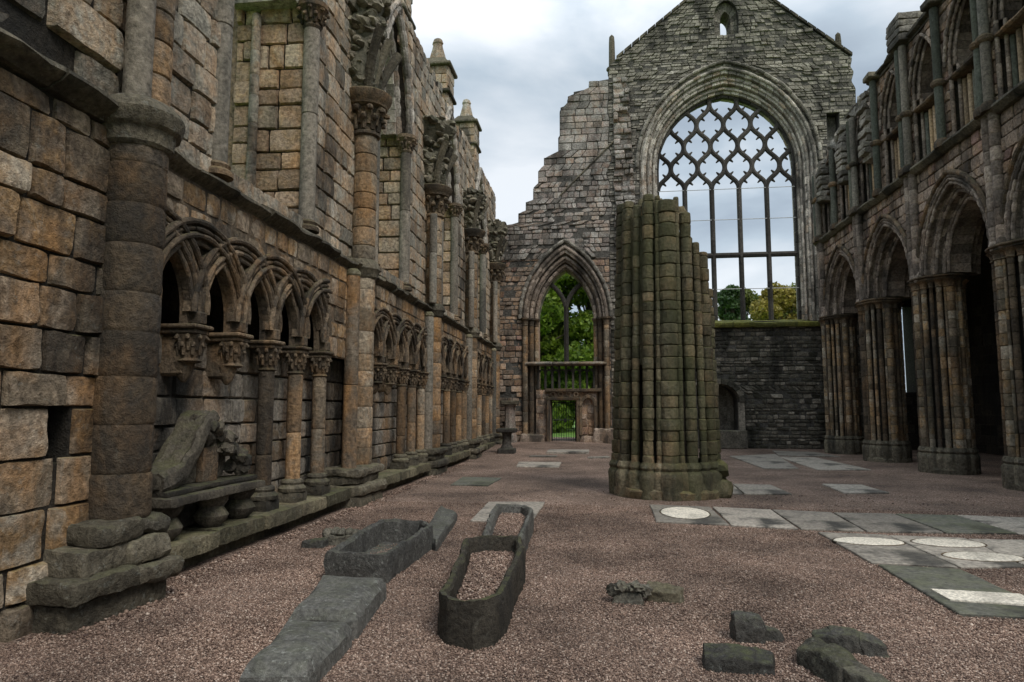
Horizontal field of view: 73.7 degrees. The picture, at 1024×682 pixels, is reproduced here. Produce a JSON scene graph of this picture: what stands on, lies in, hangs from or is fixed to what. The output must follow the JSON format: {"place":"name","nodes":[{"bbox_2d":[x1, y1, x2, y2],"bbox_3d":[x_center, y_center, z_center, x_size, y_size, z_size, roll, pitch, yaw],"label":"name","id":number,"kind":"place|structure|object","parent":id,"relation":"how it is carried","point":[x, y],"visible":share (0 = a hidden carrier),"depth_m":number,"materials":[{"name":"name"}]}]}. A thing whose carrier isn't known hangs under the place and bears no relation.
{"place":"outdoors","nodes":[
{"label":"outdoors","id":0,"kind":"place"},
{"bbox_2d":[0,464,1023,681],"bbox_3d":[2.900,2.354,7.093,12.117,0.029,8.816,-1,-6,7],"label":"loose gravel","id":1,"kind":"structure","parent":0,"point":[465,669],"depth_m":5.34,"materials":[{"name":"brown gravel"}]},
{"bbox_2d":[0,437,1023,681],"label":"gravel floor","id":2,"kind":"structure","parent":0,"point":[906,485],"depth_m":10.39,"materials":[{"name":"brown gravel"}]},
{"bbox_2d":[239,575,385,681],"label":"coffin lid","id":3,"kind":"object","parent":2,"relation":"on","point":[327,623],"visible":0.96,"depth_m":4.58,"materials":[{"name":"stone"}]},
{"bbox_2d":[302,536,329,547],"bbox_3d":[-2.352,2.436,8.193,0.304,0.156,0.213,-1,-6,7],"label":"loose stone","id":4,"kind":"object","parent":2,"relation":"on","point":[318,542],"visible":0.66,"depth_m":8.13,"materials":[{"name":"grey stone"}]},
{"bbox_2d":[320,527,358,545],"bbox_3d":[-2.069,2.409,8.369,0.544,0.248,0.280,-1,-6,7],"label":"loose stone","id":5,"kind":"object","parent":2,"relation":"on","point":[336,535],"visible":0.41,"depth_m":8.31,"materials":[{"name":"grey stone"}]},
{"bbox_2d":[324,519,432,583],"bbox_3d":[-1.416,2.287,7.479,0.815,0.361,2.056,-1,-6,7],"label":"stone coffin","id":6,"kind":"object","parent":2,"relation":"on","point":[410,539],"visible":0.93,"depth_m":7.16,"materials":[{"name":"grey stone"}]},
{"bbox_2d":[429,506,456,550],"bbox_3d":[-0.979,2.536,9.344,0.324,0.207,2.904,0,-6,1],"label":"coffin lid","id":7,"kind":"object","parent":2,"relation":"on","point":[443,521],"visible":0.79,"depth_m":9.07,"materials":[{"name":"stone"}]},
{"bbox_2d":[451,477,500,486],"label":"grave slab","id":8,"kind":"structure","parent":2,"relation":"on","point":[477,481],"depth_m":15.22,"materials":[{"name":"stone"}]},
{"bbox_2d":[437,535,525,651],"bbox_3d":[-0.214,2.111,5.955,0.651,0.402,2.615,0,-6,2],"label":"stone coffin","id":9,"kind":"object","parent":2,"relation":"on","point":[476,626],"visible":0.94,"depth_m":4.94,"materials":[{"name":"grey stone"}]},
{"bbox_2d":[496,428,516,453],"bbox_3d":[-0.181,3.592,24.161,0.680,1.000,0.600,-1,-6,7],"label":"stone pedestal","id":10,"kind":"object","parent":2,"relation":"on","point":[506,447],"visible":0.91,"depth_m":23.94,"materials":[{"name":"grey stone"}]},
{"bbox_2d":[471,502,544,521],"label":"grave slab","id":11,"kind":"structure","parent":2,"relation":"on","point":[482,515],"depth_m":11.12,"materials":[{"name":"stone"}]},
{"bbox_2d":[483,503,534,555],"bbox_3d":[-0.046,2.390,8.551,0.603,0.354,2.841,0,-6,4],"label":"stone coffin","id":12,"kind":"object","parent":2,"relation":"on","point":[527,528],"visible":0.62,"depth_m":8.99,"materials":[{"name":"grey stone"}]},
{"bbox_2d":[501,400,518,442],"bbox_3d":[-0.085,3.438,28.651,0.741,1.889,0.642,-1,-6,7],"label":"font stump","id":13,"kind":"object","parent":2,"relation":"on","point":[509,405],"visible":0.78,"depth_m":28.47,"materials":[{"name":"stone"}]},
{"bbox_2d":[516,462,560,467],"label":"grave slab","id":14,"kind":"structure","parent":2,"relation":"on","point":[540,464],"depth_m":19.83,"materials":[{"name":"stone"}]},
{"bbox_2d":[529,455,557,456],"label":"grave slab","id":15,"kind":"structure","parent":2,"relation":"on","point":[543,456],"depth_m":22.88,"materials":[{"name":"stone"}]},
{"bbox_2d":[546,449,588,453],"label":"grave slab","id":16,"kind":"structure","parent":2,"relation":"on","point":[567,451],"depth_m":23.98,"materials":[{"name":"stone"}]},
{"bbox_2d":[588,456,610,458],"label":"grave slab","id":17,"kind":"structure","parent":2,"relation":"on","point":[595,457],"depth_m":22.27,"materials":[{"name":"stone"}]},
{"bbox_2d":[606,580,652,605],"bbox_3d":[1.006,2.163,5.854,0.402,0.246,0.198,-1,-6,7],"label":"loose stone","id":18,"kind":"object","parent":2,"relation":"on","point":[633,592],"visible":0.86,"depth_m":5.80,"materials":[{"name":"grey stone"}]},
{"bbox_2d":[645,581,685,603],"bbox_3d":[1.320,2.195,5.888,0.340,0.183,0.202,-2,-6,16],"label":"loose stone","id":19,"kind":"object","parent":2,"relation":"on","point":[666,592],"visible":0.63,"depth_m":5.83,"materials":[{"name":"beige stone"}]},
{"bbox_2d":[608,194,732,500],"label":"ruined pier","id":20,"kind":"structure","parent":2,"relation":"on","point":[664,334],"depth_m":12.76,"materials":[{"name":"brown stone"}]},
{"bbox_2d":[499,0,863,448],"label":"gable wall","id":21,"kind":"structure","parent":2,"relation":"on","point":[784,71],"depth_m":29.80,"materials":[{"name":"stone"}]},
{"bbox_2d":[551,401,575,440],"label":"iron gate","id":22,"kind":"structure","parent":21,"relation":"attached to","point":[565,420],"depth_m":29.60,"materials":[{"name":"black metal"}]},
{"bbox_2d":[545,388,601,441],"bbox_3d":[2.637,3.244,29.292,2.420,2.400,0.270,-1,-6,7],"label":"doorway","id":23,"kind":"structure","parent":21,"relation":"in","point":[576,390],"depth_m":29.27,"materials":[{"name":"stone"}]},
{"bbox_2d":[657,95,801,320],"bbox_3d":[9.364,-5.830,29.894,6.127,10.280,0.260,-1,-6,7],"label":"great window","id":24,"kind":"structure","parent":21,"relation":"in","point":[740,254],"depth_m":29.86,"materials":[{"name":"stone"}]},
{"bbox_2d":[650,504,728,525],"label":"grave slab","id":25,"kind":"structure","parent":2,"relation":"on","point":[688,515],"depth_m":10.33,"materials":[{"name":"stone"}]},
{"bbox_2d":[730,483,742,494],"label":"grave slab","id":26,"kind":"structure","parent":2,"relation":"on","point":[735,491],"depth_m":13.38,"materials":[{"name":"stone"}]},
{"bbox_2d":[703,642,774,675],"bbox_3d":[1.441,2.057,4.359,0.440,0.181,0.230,-1,-6,7],"label":"loose stone","id":27,"kind":"object","parent":2,"relation":"on","point":[736,659],"visible":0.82,"depth_m":4.30,"materials":[{"name":"grey stone"}]},
{"bbox_2d":[729,612,765,643],"bbox_3d":[1.695,2.067,4.897,0.243,0.228,0.189,-1,-6,7],"label":"loose stone","id":28,"kind":"object","parent":2,"relation":"on","point":[746,627],"visible":0.87,"depth_m":4.83,"materials":[{"name":"grey stone"}]},
{"bbox_2d":[713,507,798,529],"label":"grave slab","id":29,"kind":"structure","parent":2,"relation":"on","point":[752,517],"depth_m":10.11,"materials":[{"name":"grey stone"}]},
{"bbox_2d":[733,484,791,494],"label":"grave slab","id":30,"kind":"structure","parent":2,"relation":"on","point":[753,489],"depth_m":13.71,"materials":[{"name":"stone"}]},
{"bbox_2d":[730,454,798,468],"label":"grave slab","id":31,"kind":"structure","parent":2,"relation":"on","point":[769,461],"depth_m":20.97,"materials":[{"name":"stone"}]},
{"bbox_2d":[763,626,782,641],"bbox_3d":[1.872,2.123,4.910,0.161,0.132,0.133,-1,-6,7],"label":"loose stone","id":32,"kind":"object","parent":2,"relation":"on","point":[770,634],"visible":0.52,"depth_m":4.86,"materials":[{"name":"grey stone"}]},
{"bbox_2d":[773,451,839,456],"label":"grave slab","id":33,"kind":"structure","parent":2,"relation":"on","point":[797,453],"depth_m":24.16,"materials":[{"name":"stone"}]},
{"bbox_2d":[772,509,863,531],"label":"grave slab","id":34,"kind":"structure","parent":2,"relation":"on","point":[815,521],"depth_m":9.84,"materials":[{"name":"grey stone"}]},
{"bbox_2d":[781,457,870,470],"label":"grave slab","id":35,"kind":"structure","parent":2,"relation":"on","point":[815,463],"depth_m":19.84,"materials":[{"name":"stone"}]},
{"bbox_2d":[796,640,891,681],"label":"loose stone","id":36,"kind":"object","parent":2,"relation":"on","point":[831,663],"visible":0.97,"depth_m":4.17,"materials":[{"name":"grey stone"}]},
{"bbox_2d":[811,628,888,657],"bbox_3d":[2.309,2.085,4.689,0.481,0.181,0.220,-2,-6,18],"label":"loose stone","id":37,"kind":"object","parent":2,"relation":"on","point":[852,641],"visible":0.61,"depth_m":4.64,"materials":[{"name":"grey stone"}]},
{"bbox_2d":[821,484,889,493],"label":"grave slab","id":38,"kind":"structure","parent":2,"relation":"on","point":[851,489],"depth_m":13.73,"materials":[{"name":"stone"}]},
{"bbox_2d":[819,532,957,568],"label":"grave slab","id":39,"kind":"structure","parent":2,"relation":"on","point":[878,549],"depth_m":7.83,"materials":[{"name":"stone"}]},
{"bbox_2d":[834,512,942,533],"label":"grave slab","id":40,"kind":"structure","parent":2,"relation":"on","point":[881,522],"depth_m":9.66,"materials":[{"name":"grey stone"}]},
{"bbox_2d":[878,564,1023,619],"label":"grave slab","id":41,"kind":"structure","parent":2,"relation":"on","point":[960,592],"depth_m":6.04,"materials":[{"name":"stone"}]},
{"bbox_2d":[888,535,1023,569],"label":"grave slab","id":42,"kind":"structure","parent":2,"relation":"on","point":[962,553],"depth_m":7.67,"materials":[{"name":"stone"}]},
{"bbox_2d":[896,514,1016,534],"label":"grave slab","id":43,"kind":"structure","parent":2,"relation":"on","point":[951,524],"depth_m":9.58,"materials":[{"name":"stone"}]},
{"bbox_2d":[957,515,1023,535],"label":"grave slab","id":44,"kind":"structure","parent":2,"relation":"on","point":[1014,524],"depth_m":9.84,"materials":[{"name":"grey stone"}]},
{"bbox_2d":[968,538,1023,565],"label":"grave slab","id":45,"kind":"structure","parent":2,"relation":"on","point":[1008,546],"depth_m":8.11,"materials":[{"name":"stone"}]},
{"bbox_2d":[553,422,574,436],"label":"lawn","id":46,"kind":"structure","parent":0,"point":[570,433],"depth_m":39.91,"materials":[{"name":"green plant"}]},
{"bbox_2d":[540,273,593,432],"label":"tree","id":47,"kind":"object","parent":46,"relation":"on","point":[552,313],"visible":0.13,"depth_m":41.21,"materials":[{"name":"green plant"}]},
{"bbox_2d":[540,276,593,423],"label":"tree","id":48,"kind":"object","parent":46,"relation":"on","point":[585,334],"visible":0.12,"depth_m":42.66,"materials":[{"name":"green plant"}]},
{"bbox_2d":[717,284,749,319],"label":"tree","id":49,"kind":"object","parent":46,"relation":"on","point":[728,298],"visible":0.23,"depth_m":61.97,"materials":[{"name":"green plant"}]},
{"bbox_2d":[718,286,757,319],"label":"tree","id":50,"kind":"object","parent":46,"relation":"on","point":[749,298],"visible":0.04,"depth_m":63.86,"materials":[{"name":"green plant"}]},
{"bbox_2d":[738,293,759,319],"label":"tree","id":51,"kind":"object","parent":46,"relation":"on","point":[752,308],"depth_m":71.73,"materials":[{"name":"green plant"}]},
{"bbox_2d":[749,281,796,319],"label":"tree","id":52,"kind":"object","parent":46,"relation":"on","point":[784,301],"visible":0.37,"depth_m":55.48,"materials":[{"name":"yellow plant"}]},
{"bbox_2d":[411,0,924,391],"label":"sky","id":53,"kind":"structure","parent":0,"point":[517,63],"materials":[{"name":"white"}]},
{"label":"lawn ground","id":54,"kind":"structure","parent":0,"visible":0},
{"bbox_2d":[0,0,508,642],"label":"aisle wall","id":55,"kind":"structure","parent":54,"relation":"on","point":[274,232],"depth_m":8.17,"materials":[{"name":"stone"}]},
{"bbox_2d":[151,409,264,538],"bbox_3d":[-3.428,1.417,7.597,0.533,1.313,1.909,-1,-6,7],"label":"tomb fragment","id":56,"kind":"object","parent":55,"relation":"on","point":[190,465],"visible":0.97,"depth_m":7.51,"materials":[{"name":"grey stone"}]},
{"bbox_2d":[782,282,796,319],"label":"tree","id":57,"kind":"object","parent":54,"relation":"on","point":[792,310],"visible":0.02,"depth_m":63.03,"materials":[{"name":"green plant"}]},
{"bbox_2d":[811,0,1023,490],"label":"arcade wall","id":58,"kind":"structure","parent":54,"relation":"on","point":[917,201],"depth_m":18.12,"materials":[{"name":"stone"}]},
{"label":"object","id":59,"kind":"object","parent":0,"visible":0},
{"bbox_2d":[456,550,514,602],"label":"gravel","id":60,"kind":"structure","parent":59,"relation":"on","point":[481,569],"depth_m":6.11,"materials":[{"name":"brown gravel"}]},
{"label":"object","id":61,"kind":"object","parent":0,"visible":0},
{"bbox_2d":[492,512,525,535],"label":"gravel","id":62,"kind":"structure","parent":61,"relation":"on","point":[509,524],"depth_m":8.90,"materials":[{"name":"brown gravel"}]}
]}

